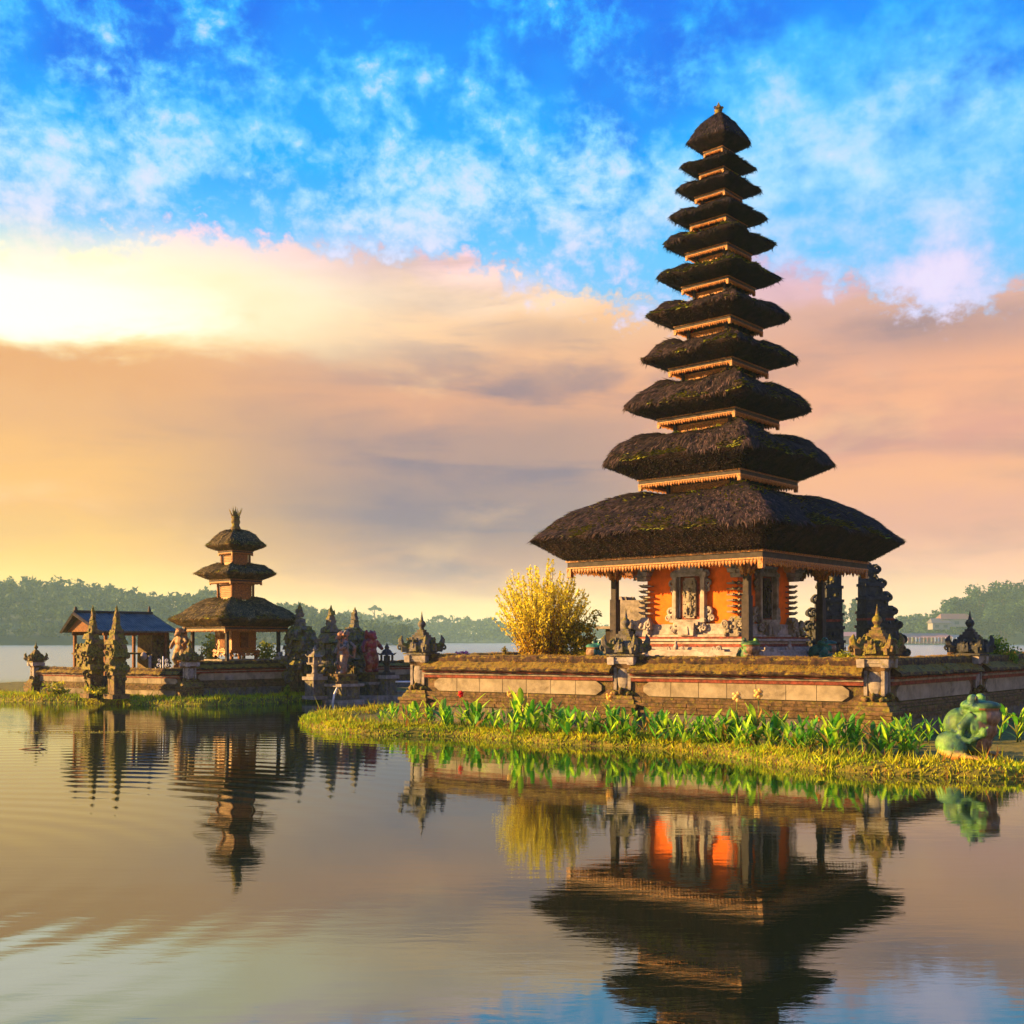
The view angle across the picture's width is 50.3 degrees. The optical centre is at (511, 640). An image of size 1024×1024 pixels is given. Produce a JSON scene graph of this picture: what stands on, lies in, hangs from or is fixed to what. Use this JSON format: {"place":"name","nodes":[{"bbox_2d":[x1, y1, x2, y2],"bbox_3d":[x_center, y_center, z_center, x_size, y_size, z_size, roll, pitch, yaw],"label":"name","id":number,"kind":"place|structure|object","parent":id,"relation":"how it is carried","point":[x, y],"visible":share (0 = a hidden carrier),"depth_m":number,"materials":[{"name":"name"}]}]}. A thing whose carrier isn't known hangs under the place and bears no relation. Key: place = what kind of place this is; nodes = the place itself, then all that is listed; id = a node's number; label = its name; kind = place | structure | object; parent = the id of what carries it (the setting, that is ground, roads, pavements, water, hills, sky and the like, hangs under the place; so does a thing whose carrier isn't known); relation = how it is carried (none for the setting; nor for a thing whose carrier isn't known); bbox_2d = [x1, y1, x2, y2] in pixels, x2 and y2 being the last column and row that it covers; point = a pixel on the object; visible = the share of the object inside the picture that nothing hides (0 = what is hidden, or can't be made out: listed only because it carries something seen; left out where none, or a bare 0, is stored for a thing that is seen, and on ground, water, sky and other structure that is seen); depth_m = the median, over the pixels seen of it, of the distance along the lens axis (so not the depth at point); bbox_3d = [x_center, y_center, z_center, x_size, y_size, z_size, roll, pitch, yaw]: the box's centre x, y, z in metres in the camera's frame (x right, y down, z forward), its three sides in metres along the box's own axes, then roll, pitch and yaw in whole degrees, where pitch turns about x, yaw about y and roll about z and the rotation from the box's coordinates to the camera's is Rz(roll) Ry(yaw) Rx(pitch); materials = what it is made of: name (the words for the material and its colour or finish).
{"place":"outdoors","nodes":[
{"label":"outdoors","id":0,"kind":"place"},
{"bbox_2d":[0,595,393,644],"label":"wooded hillside","id":1,"kind":"structure","parent":0,"point":[11,638],"depth_m":530.61,"materials":[{"name":"green plant"}]},
{"bbox_2d":[0,575,417,644],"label":"forest","id":2,"kind":"object","parent":1,"relation":"on","point":[79,594],"visible":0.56,"depth_m":581.94,"materials":[{"name":"green plant"}]},
{"bbox_2d":[0,682,408,705],"bbox_3d":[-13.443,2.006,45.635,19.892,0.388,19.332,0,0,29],"label":"islet ground","id":3,"kind":"structure","parent":0,"point":[14,686],"depth_m":35.74,"materials":[{"name":"green plant"}]},
{"bbox_2d":[23,643,48,692],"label":"wall pier","id":4,"kind":"structure","parent":3,"relation":"on","point":[35,659],"depth_m":38.65,"materials":[{"name":"grey stone"}]},
{"bbox_2d":[35,681,70,694],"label":"rock plant","id":5,"kind":"object","parent":3,"relation":"on","point":[57,689],"visible":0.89,"depth_m":36.62,"materials":[{"name":"green plant"}]},
{"bbox_2d":[31,665,84,693],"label":"islet wall","id":6,"kind":"structure","parent":3,"relation":"on","point":[72,678],"depth_m":38.08,"materials":[{"name":"stone"}]},
{"bbox_2d":[80,606,104,697],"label":"stone spire","id":7,"kind":"structure","parent":3,"relation":"on","point":[92,652],"depth_m":35.35,"materials":[{"name":"grey stone"}]},
{"bbox_2d":[81,684,107,700],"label":"rock plant","id":8,"kind":"object","parent":3,"relation":"on","point":[98,692],"visible":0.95,"depth_m":35.16,"materials":[{"name":"green plant"}]},
{"bbox_2d":[103,605,129,698],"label":"stone spire","id":9,"kind":"structure","parent":3,"relation":"on","point":[117,656],"depth_m":34.76,"materials":[{"name":"grey stone"}]},
{"bbox_2d":[125,667,182,696],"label":"islet wall","id":10,"kind":"structure","parent":3,"relation":"on","point":[165,681],"depth_m":36.07,"materials":[{"name":"stone"}]},
{"bbox_2d":[175,638,204,696],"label":"wall pier","id":11,"kind":"structure","parent":3,"relation":"on","point":[189,658],"depth_m":35.26,"materials":[{"name":"stone"}]},
{"bbox_2d":[196,659,286,696],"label":"islet wall","id":12,"kind":"structure","parent":3,"relation":"on","point":[263,676],"depth_m":36.85,"materials":[{"name":"stone"}]},
{"bbox_2d":[280,603,316,691],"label":"stone spire","id":13,"kind":"structure","parent":3,"relation":"on","point":[299,637],"depth_m":37.68,"materials":[{"name":"grey stone"}]},
{"bbox_2d":[314,605,348,694],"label":"stone spire","id":14,"kind":"structure","parent":3,"relation":"on","point":[325,641],"depth_m":37.31,"materials":[{"name":"grey stone"}]},
{"bbox_2d":[377,659,409,687],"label":"islet wall","id":15,"kind":"structure","parent":3,"relation":"on","point":[401,668],"depth_m":41.72,"materials":[{"name":"stone"}]},
{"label":"islet terrace","id":16,"kind":"structure","parent":3,"relation":"on","visible":0},
{"bbox_2d":[59,606,175,687],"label":"pavilion","id":17,"kind":"structure","parent":16,"relation":"on","point":[150,629],"depth_m":40.92,"materials":[{"name":"metal"}]},
{"bbox_2d":[169,627,191,668],"bbox_3d":[-11.226,0.367,37.032,0.848,1.669,0.768,0,0,30],"label":"guardian statue","id":18,"kind":"object","parent":16,"relation":"on","point":[180,641],"visible":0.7,"depth_m":36.87,"materials":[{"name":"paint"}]},
{"bbox_2d":[198,633,221,658],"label":"yard shrub","id":19,"kind":"object","parent":16,"relation":"on","point":[210,645],"visible":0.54,"depth_m":41.28,"materials":[{"name":"green plant"}]},
{"bbox_2d":[167,506,294,682],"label":"shrine tower","id":20,"kind":"structure","parent":16,"relation":"on","point":[236,615],"depth_m":37.70,"materials":[{"name":"brown plant"}]},
{"bbox_2d":[256,640,280,659],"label":"yard shrub","id":21,"kind":"object","parent":16,"relation":"on","point":[264,653],"visible":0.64,"depth_m":41.43,"materials":[{"name":"green plant"}]},
{"bbox_2d":[0,643,1023,1023],"bbox_3d":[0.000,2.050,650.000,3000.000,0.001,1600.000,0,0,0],"label":"water","id":22,"kind":"structure","parent":0,"point":[272,863],"depth_m":9.37,"materials":[{"name":"grey liquid"}]},
{"bbox_2d":[302,676,327,699],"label":"statue plinth","id":23,"kind":"structure","parent":22,"relation":"on","point":[315,686],"depth_m":36.30,"materials":[{"name":"stone"}]},
{"bbox_2d":[305,645,323,676],"bbox_3d":[-6.602,0.658,36.500,0.462,1.063,0.462,0,0,42],"label":"stone lantern","id":24,"kind":"object","parent":23,"relation":"on","point":[314,654],"visible":1,"depth_m":36.43,"materials":[{"name":"beige stone"}]},
{"bbox_2d":[322,683,364,702],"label":"statue plinth","id":25,"kind":"structure","parent":22,"relation":"on","point":[347,693],"depth_m":36.28,"materials":[{"name":"stone"}]},
{"bbox_2d":[328,630,357,683],"bbox_3d":[-5.645,0.532,36.628,0.826,1.799,0.912,0,0,-30],"label":"guardian statue","id":26,"kind":"object","parent":25,"relation":"on","point":[341,675],"visible":1,"depth_m":36.41,"materials":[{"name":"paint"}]},
{"bbox_2d":[358,682,379,699],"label":"statue plinth","id":27,"kind":"structure","parent":22,"relation":"on","point":[369,688],"depth_m":37.96,"materials":[{"name":"stone"}]},
{"bbox_2d":[355,630,383,681],"bbox_3d":[-5.009,0.523,38.409,0.835,1.817,0.922,0,0,40],"label":"guardian statue","id":28,"kind":"object","parent":27,"relation":"on","point":[370,644],"visible":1,"depth_m":38.20,"materials":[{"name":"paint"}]},
{"bbox_2d":[360,690,405,699],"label":"stone steps","id":29,"kind":"structure","parent":22,"relation":"on","point":[400,693],"depth_m":37.81,"materials":[{"name":"grey stone"}]},
{"bbox_2d":[344,608,365,678],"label":"stone spire","id":30,"kind":"structure","parent":29,"relation":"on","point":[358,662],"depth_m":39.26,"materials":[{"name":"grey stone"}]},
{"bbox_2d":[375,675,399,699],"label":"statue plinth","id":31,"kind":"structure","parent":22,"relation":"on","point":[387,685],"depth_m":37.98,"materials":[{"name":"stone"}]},
{"bbox_2d":[378,643,395,674],"bbox_3d":[-4.385,0.628,38.200,0.488,1.124,0.488,0,0,42],"label":"stone lantern","id":32,"kind":"object","parent":31,"relation":"on","point":[386,652],"visible":1,"depth_m":38.12,"materials":[{"name":"grey stone"}]},
{"bbox_2d":[434,633,598,642],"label":"lake headland","id":33,"kind":"structure","parent":22,"relation":"in","point":[487,640],"depth_m":1022.38,"materials":[{"name":"green plant"}]},
{"bbox_2d":[339,610,804,642],"bbox_3d":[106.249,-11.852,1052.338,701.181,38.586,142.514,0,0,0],"label":"headland forest","id":34,"kind":"object","parent":33,"relation":"on","point":[482,628],"visible":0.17,"depth_m":1028.36,"materials":[{"name":"green plant"}]},
{"bbox_2d":[915,613,943,643],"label":"shore tree","id":35,"kind":"object","parent":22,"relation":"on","point":[922,626],"visible":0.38,"depth_m":598.08,"materials":[{"name":"green plant"}]},
{"bbox_2d":[935,596,979,634],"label":"shore tree","id":36,"kind":"object","parent":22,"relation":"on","point":[955,605],"visible":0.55,"depth_m":594.72,"materials":[{"name":"green plant"}]},
{"bbox_2d":[951,611,994,634],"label":"shore tree","id":37,"kind":"object","parent":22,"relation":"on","point":[980,624],"visible":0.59,"depth_m":584.70,"materials":[{"name":"green plant"}]},
{"bbox_2d":[963,584,1001,636],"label":"shore tree","id":38,"kind":"object","parent":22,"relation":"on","point":[975,591],"visible":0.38,"depth_m":605.23,"materials":[{"name":"green plant"}]},
{"bbox_2d":[977,603,1023,642],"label":"shore tree","id":39,"kind":"object","parent":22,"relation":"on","point":[1003,621],"visible":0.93,"depth_m":581.86,"materials":[{"name":"green plant"}]},
{"bbox_2d":[984,580,1023,643],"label":"shore tree","id":40,"kind":"object","parent":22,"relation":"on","point":[1008,595],"visible":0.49,"depth_m":602.34,"materials":[{"name":"green plant"}]},
{"bbox_2d":[0,0,1023,639],"label":"sky","id":41,"kind":"structure","parent":0,"point":[372,282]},
{"bbox_2d":[304,708,1023,778],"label":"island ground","id":42,"kind":"structure","parent":0,"point":[1010,745],"depth_m":19.93,"materials":[{"name":"green plant"}]},
{"bbox_2d":[401,700,426,723],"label":"canna plant","id":43,"kind":"object","parent":42,"relation":"on","point":[414,704],"visible":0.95,"depth_m":24.38,"materials":[{"name":"green plant"}]},
{"bbox_2d":[396,612,445,720],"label":"wall pier","id":44,"kind":"structure","parent":42,"relation":"on","point":[420,645],"depth_m":26.98,"materials":[{"name":"grey stone"}]},
{"bbox_2d":[435,703,457,725],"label":"canna plant","id":45,"kind":"object","parent":42,"relation":"on","point":[448,716],"visible":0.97,"depth_m":23.82,"materials":[{"name":"green plant"}]},
{"bbox_2d":[466,700,489,727],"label":"canna plant","id":46,"kind":"object","parent":42,"relation":"on","point":[478,717],"visible":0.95,"depth_m":23.60,"materials":[{"name":"green plant"}]},
{"bbox_2d":[483,707,512,729],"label":"canna plant","id":47,"kind":"object","parent":42,"relation":"on","point":[497,718],"visible":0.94,"depth_m":23.10,"materials":[{"name":"green plant"}]},
{"bbox_2d":[420,653,614,727],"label":"compound wall","id":48,"kind":"structure","parent":42,"relation":"on","point":[582,683],"depth_m":25.58,"materials":[{"name":"stone"}]},
{"bbox_2d":[508,707,537,738],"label":"canna plant","id":49,"kind":"object","parent":42,"relation":"on","point":[513,726],"visible":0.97,"depth_m":22.40,"materials":[{"name":"green plant"}]},
{"bbox_2d":[508,686,539,729],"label":"canna plant","id":50,"kind":"object","parent":42,"relation":"on","point":[518,701],"visible":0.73,"depth_m":22.81,"materials":[{"name":"green plant"}]},
{"bbox_2d":[518,697,553,732],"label":"canna plant","id":51,"kind":"object","parent":42,"relation":"on","point":[532,723],"visible":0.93,"depth_m":22.32,"materials":[{"name":"green plant"}]},
{"bbox_2d":[548,705,576,737],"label":"canna plant","id":52,"kind":"object","parent":42,"relation":"on","point":[566,726],"visible":0.99,"depth_m":21.74,"materials":[{"name":"green plant"}]},
{"bbox_2d":[592,692,631,742],"bbox_3d":[1.989,1.502,21.264,0.919,1.016,0.671,0,0,40],"label":"canna plant","id":53,"kind":"object","parent":42,"relation":"on","point":[609,697],"visible":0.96,"depth_m":21.24,"materials":[{"name":"green plant"}]},
{"bbox_2d":[604,705,634,742],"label":"canna plant","id":54,"kind":"object","parent":42,"relation":"on","point":[625,723],"visible":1,"depth_m":21.11,"materials":[{"name":"green plant"}]},
{"bbox_2d":[599,609,651,728],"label":"wall pier","id":55,"kind":"structure","parent":42,"relation":"on","point":[624,647],"depth_m":24.27,"materials":[{"name":"grey stone"}]},
{"bbox_2d":[644,706,667,734],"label":"canna plant","id":56,"kind":"object","parent":42,"relation":"on","point":[648,719],"visible":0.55,"depth_m":21.49,"materials":[{"name":"green plant"}]},
{"bbox_2d":[648,710,671,746],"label":"canna plant","id":57,"kind":"object","parent":42,"relation":"on","point":[663,721],"visible":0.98,"depth_m":20.67,"materials":[{"name":"green plant"}]},
{"bbox_2d":[298,702,1023,778],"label":"bank grass","id":58,"kind":"structure","parent":42,"relation":"on","point":[316,719],"depth_m":20.24,"materials":[{"name":"green plant"}]},
{"bbox_2d":[668,710,693,746],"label":"canna plant","id":59,"kind":"object","parent":42,"relation":"on","point":[673,733],"visible":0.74,"depth_m":20.64,"materials":[{"name":"green plant"}]},
{"bbox_2d":[674,714,697,748],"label":"canna plant","id":60,"kind":"object","parent":42,"relation":"on","point":[682,732],"visible":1,"depth_m":20.21,"materials":[{"name":"green plant"}]},
{"bbox_2d":[695,709,721,742],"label":"canna plant","id":61,"kind":"object","parent":42,"relation":"on","point":[711,726],"visible":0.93,"depth_m":20.14,"materials":[{"name":"green plant"}]},
{"bbox_2d":[718,713,741,741],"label":"canna plant","id":62,"kind":"object","parent":42,"relation":"on","point":[726,733],"visible":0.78,"depth_m":20.06,"materials":[{"name":"green plant"}]},
{"bbox_2d":[714,691,761,742],"bbox_3d":[4.104,1.468,20.052,1.044,1.093,0.620,0,0,5],"label":"canna plant","id":63,"kind":"object","parent":42,"relation":"on","point":[737,695],"visible":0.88,"depth_m":20.02,"materials":[{"name":"green plant"}]},
{"bbox_2d":[729,722,755,746],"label":"canna plant","id":64,"kind":"object","parent":42,"relation":"on","point":[737,734],"visible":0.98,"depth_m":19.51,"materials":[{"name":"green plant"}]},
{"bbox_2d":[627,655,864,737],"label":"compound wall","id":65,"kind":"structure","parent":42,"relation":"on","point":[804,687],"depth_m":22.85,"materials":[{"name":"stone"}]},
{"bbox_2d":[740,713,765,744],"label":"canna plant","id":66,"kind":"object","parent":42,"relation":"on","point":[752,725],"visible":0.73,"depth_m":19.79,"materials":[{"name":"green plant"}]},
{"bbox_2d":[744,688,774,742],"bbox_3d":[4.566,1.443,20.100,0.626,1.151,0.875,0,0,4],"label":"canna plant","id":67,"kind":"object","parent":42,"relation":"on","point":[758,694],"visible":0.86,"depth_m":19.97,"materials":[{"name":"green plant"}]},
{"bbox_2d":[764,710,790,746],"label":"canna plant","id":68,"kind":"object","parent":42,"relation":"on","point":[776,724],"visible":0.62,"depth_m":19.90,"materials":[{"name":"green plant"}]},
{"bbox_2d":[790,726,816,748],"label":"canna plant","id":69,"kind":"object","parent":42,"relation":"on","point":[801,736],"visible":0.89,"depth_m":18.80,"materials":[{"name":"green plant"}]},
{"bbox_2d":[799,716,827,753],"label":"canna plant","id":70,"kind":"object","parent":42,"relation":"on","point":[812,726],"visible":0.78,"depth_m":18.80,"materials":[{"name":"green plant"}]},
{"bbox_2d":[812,716,852,756],"bbox_3d":[5.454,1.629,18.550,0.518,0.755,0.724,0,0,-39],"label":"canna plant","id":71,"kind":"object","parent":42,"relation":"on","point":[831,735],"visible":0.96,"depth_m":18.45,"materials":[{"name":"green plant"}]},
{"bbox_2d":[817,710,859,753],"bbox_3d":[5.587,1.587,18.915,0.918,0.845,0.450,0,0,19],"label":"canna plant","id":72,"kind":"object","parent":42,"relation":"on","point":[834,720],"visible":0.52,"depth_m":18.89,"materials":[{"name":"green plant"}]},
{"bbox_2d":[847,606,906,740],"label":"wall pier","id":73,"kind":"structure","parent":42,"relation":"on","point":[876,649],"depth_m":21.60,"materials":[{"name":"grey stone"}]},
{"bbox_2d":[859,722,909,755],"bbox_3d":[6.298,1.668,18.403,0.838,0.667,0.498,0,0,12],"label":"canna plant","id":74,"kind":"object","parent":42,"relation":"on","point":[880,744],"visible":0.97,"depth_m":18.38,"materials":[{"name":"green plant"}]},
{"bbox_2d":[878,723,912,757],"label":"canna plant","id":75,"kind":"object","parent":42,"relation":"on","point":[899,744],"visible":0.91,"depth_m":18.34,"materials":[{"name":"green plant"}]},
{"bbox_2d":[880,716,922,753],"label":"canna plant","id":76,"kind":"object","parent":42,"relation":"on","point":[900,722],"visible":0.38,"depth_m":18.90,"materials":[{"name":"green plant"}]},
{"bbox_2d":[889,720,918,755],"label":"canna plant","id":77,"kind":"object","parent":42,"relation":"on","point":[898,726],"visible":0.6,"depth_m":18.52,"materials":[{"name":"green plant"}]},
{"bbox_2d":[903,728,926,757],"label":"canna plant","id":78,"kind":"object","parent":42,"relation":"on","point":[910,747],"visible":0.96,"depth_m":18.26,"materials":[{"name":"green plant"}]},
{"bbox_2d":[890,654,984,734],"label":"compound wall","id":79,"kind":"structure","parent":42,"relation":"on","point":[929,688],"depth_m":23.26,"materials":[{"name":"stone"}]},
{"bbox_2d":[935,693,1000,760],"bbox_3d":[7.441,1.382,17.681,0.906,1.055,1.222,0,0,40],"label":"frog statue","id":80,"kind":"object","parent":42,"relation":"on","point":[973,720],"visible":0.96,"depth_m":17.40,"materials":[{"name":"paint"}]},
{"bbox_2d":[944,612,995,701],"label":"wall pier","id":81,"kind":"structure","parent":42,"relation":"on","point":[973,643],"depth_m":25.52,"materials":[{"name":"grey stone"}]},
{"bbox_2d":[982,652,1023,721],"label":"compound wall","id":82,"kind":"structure","parent":42,"relation":"on","point":[1002,679],"depth_m":26.80,"materials":[{"name":"stone"}]},
{"bbox_2d":[997,703,1023,741],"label":"canna plant","id":83,"kind":"object","parent":42,"relation":"on","point":[1003,709],"visible":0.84,"depth_m":21.29,"materials":[{"name":"green plant"}]},
{"bbox_2d":[999,708,1023,741],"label":"canna plant","id":84,"kind":"object","parent":42,"relation":"on","point":[1016,719],"visible":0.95,"depth_m":21.01,"materials":[{"name":"green plant"}]},
{"bbox_2d":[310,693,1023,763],"bbox_3d":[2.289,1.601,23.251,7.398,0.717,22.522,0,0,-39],"label":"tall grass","id":85,"kind":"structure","parent":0,"point":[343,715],"depth_m":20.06,"materials":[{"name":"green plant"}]},
{"bbox_2d":[802,573,845,656],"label":"split gate","id":86,"kind":"structure","parent":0,"point":[835,627],"depth_m":32.64,"materials":[{"name":"stone"}]},
{"bbox_2d":[846,599,856,631],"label":"pine tree","id":87,"kind":"object","parent":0,"point":[852,610],"visible":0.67,"depth_m":558.84,"materials":[{"name":"green plant"}]},
{"bbox_2d":[854,562,910,656],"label":"split gate","id":88,"kind":"structure","parent":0,"point":[872,596],"depth_m":32.76,"materials":[{"name":"stone"}]},
{"bbox_2d":[902,633,953,642],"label":"house","id":89,"kind":"structure","parent":0,"point":[922,636],"depth_m":557.00,"materials":[{"name":"paint"}]},
{"bbox_2d":[926,618,950,629],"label":"house","id":90,"kind":"structure","parent":0,"point":[938,624],"depth_m":578.50,"materials":[{"name":"paint"}]},
{"bbox_2d":[936,614,972,626],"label":"house","id":91,"kind":"structure","parent":0,"point":[957,620],"depth_m":581.00,"materials":[{"name":"paint"}]},
{"bbox_2d":[905,627,1023,643],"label":"shore hill","id":92,"kind":"structure","parent":0,"point":[1018,638],"depth_m":644.34,"materials":[{"name":"green plant"}]},
{"bbox_2d":[845,588,1023,643],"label":"shore forest","id":93,"kind":"object","parent":92,"relation":"on","point":[910,621],"visible":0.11,"depth_m":655.49,"materials":[{"name":"green plant"}]},
{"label":"courtyard ground","id":94,"kind":"structure","parent":0,"visible":0},
{"bbox_2d":[491,558,596,654],"bbox_3d":[0.787,-0.650,28.576,2.639,3.012,2.641,0,0,28],"label":"golden bush","id":95,"kind":"object","parent":94,"relation":"on","point":[540,631],"visible":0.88,"depth_m":28.22,"materials":[{"name":"yellow plant"}]},
{"bbox_2d":[560,609,602,655],"bbox_3d":[1.810,-0.025,28.201,1.082,1.577,1.057,0,0,31],"label":"round shrub","id":96,"kind":"object","parent":94,"relation":"on","point":[575,641],"visible":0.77,"depth_m":28.00,"materials":[{"name":"green plant"}]},
{"bbox_2d":[586,640,608,655],"bbox_3d":[2.128,0.403,26.292,0.726,0.846,0.980,0,0,-20],"label":"frog statue","id":97,"kind":"object","parent":94,"relation":"on","point":[593,648],"visible":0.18,"depth_m":26.06,"materials":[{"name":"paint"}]},
{"bbox_2d":[595,596,646,642],"bbox_3d":[3.394,-0.265,31.499,1.702,2.029,0.996,0,0,30],"label":"stone altar","id":98,"kind":"object","parent":94,"relation":"on","point":[630,605],"visible":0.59,"depth_m":31.16,"materials":[{"name":"stone"}]},
{"bbox_2d":[524,102,905,656],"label":"meru tower","id":99,"kind":"structure","parent":94,"relation":"on","point":[721,543],"depth_m":26.41,"materials":[{"name":"brown plant"}]},
{"bbox_2d":[736,638,760,656],"bbox_3d":[5.332,0.316,24.579,0.899,0.776,0.667,0,0,-15],"label":"frog statue","id":100,"kind":"object","parent":94,"relation":"on","point":[749,647],"visible":0.38,"depth_m":24.33,"materials":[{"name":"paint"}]},
{"bbox_2d":[808,637,836,656],"bbox_3d":[7.533,0.306,26.492,0.684,0.796,0.922,0,0,20],"label":"frog statue","id":101,"kind":"object","parent":94,"relation":"on","point":[824,647],"visible":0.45,"depth_m":26.29,"materials":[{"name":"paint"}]},
{"bbox_2d":[988,635,1022,663],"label":"green bush","id":102,"kind":"object","parent":94,"relation":"on","point":[1001,647],"visible":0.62,"depth_m":27.32,"materials":[{"name":"green plant"}]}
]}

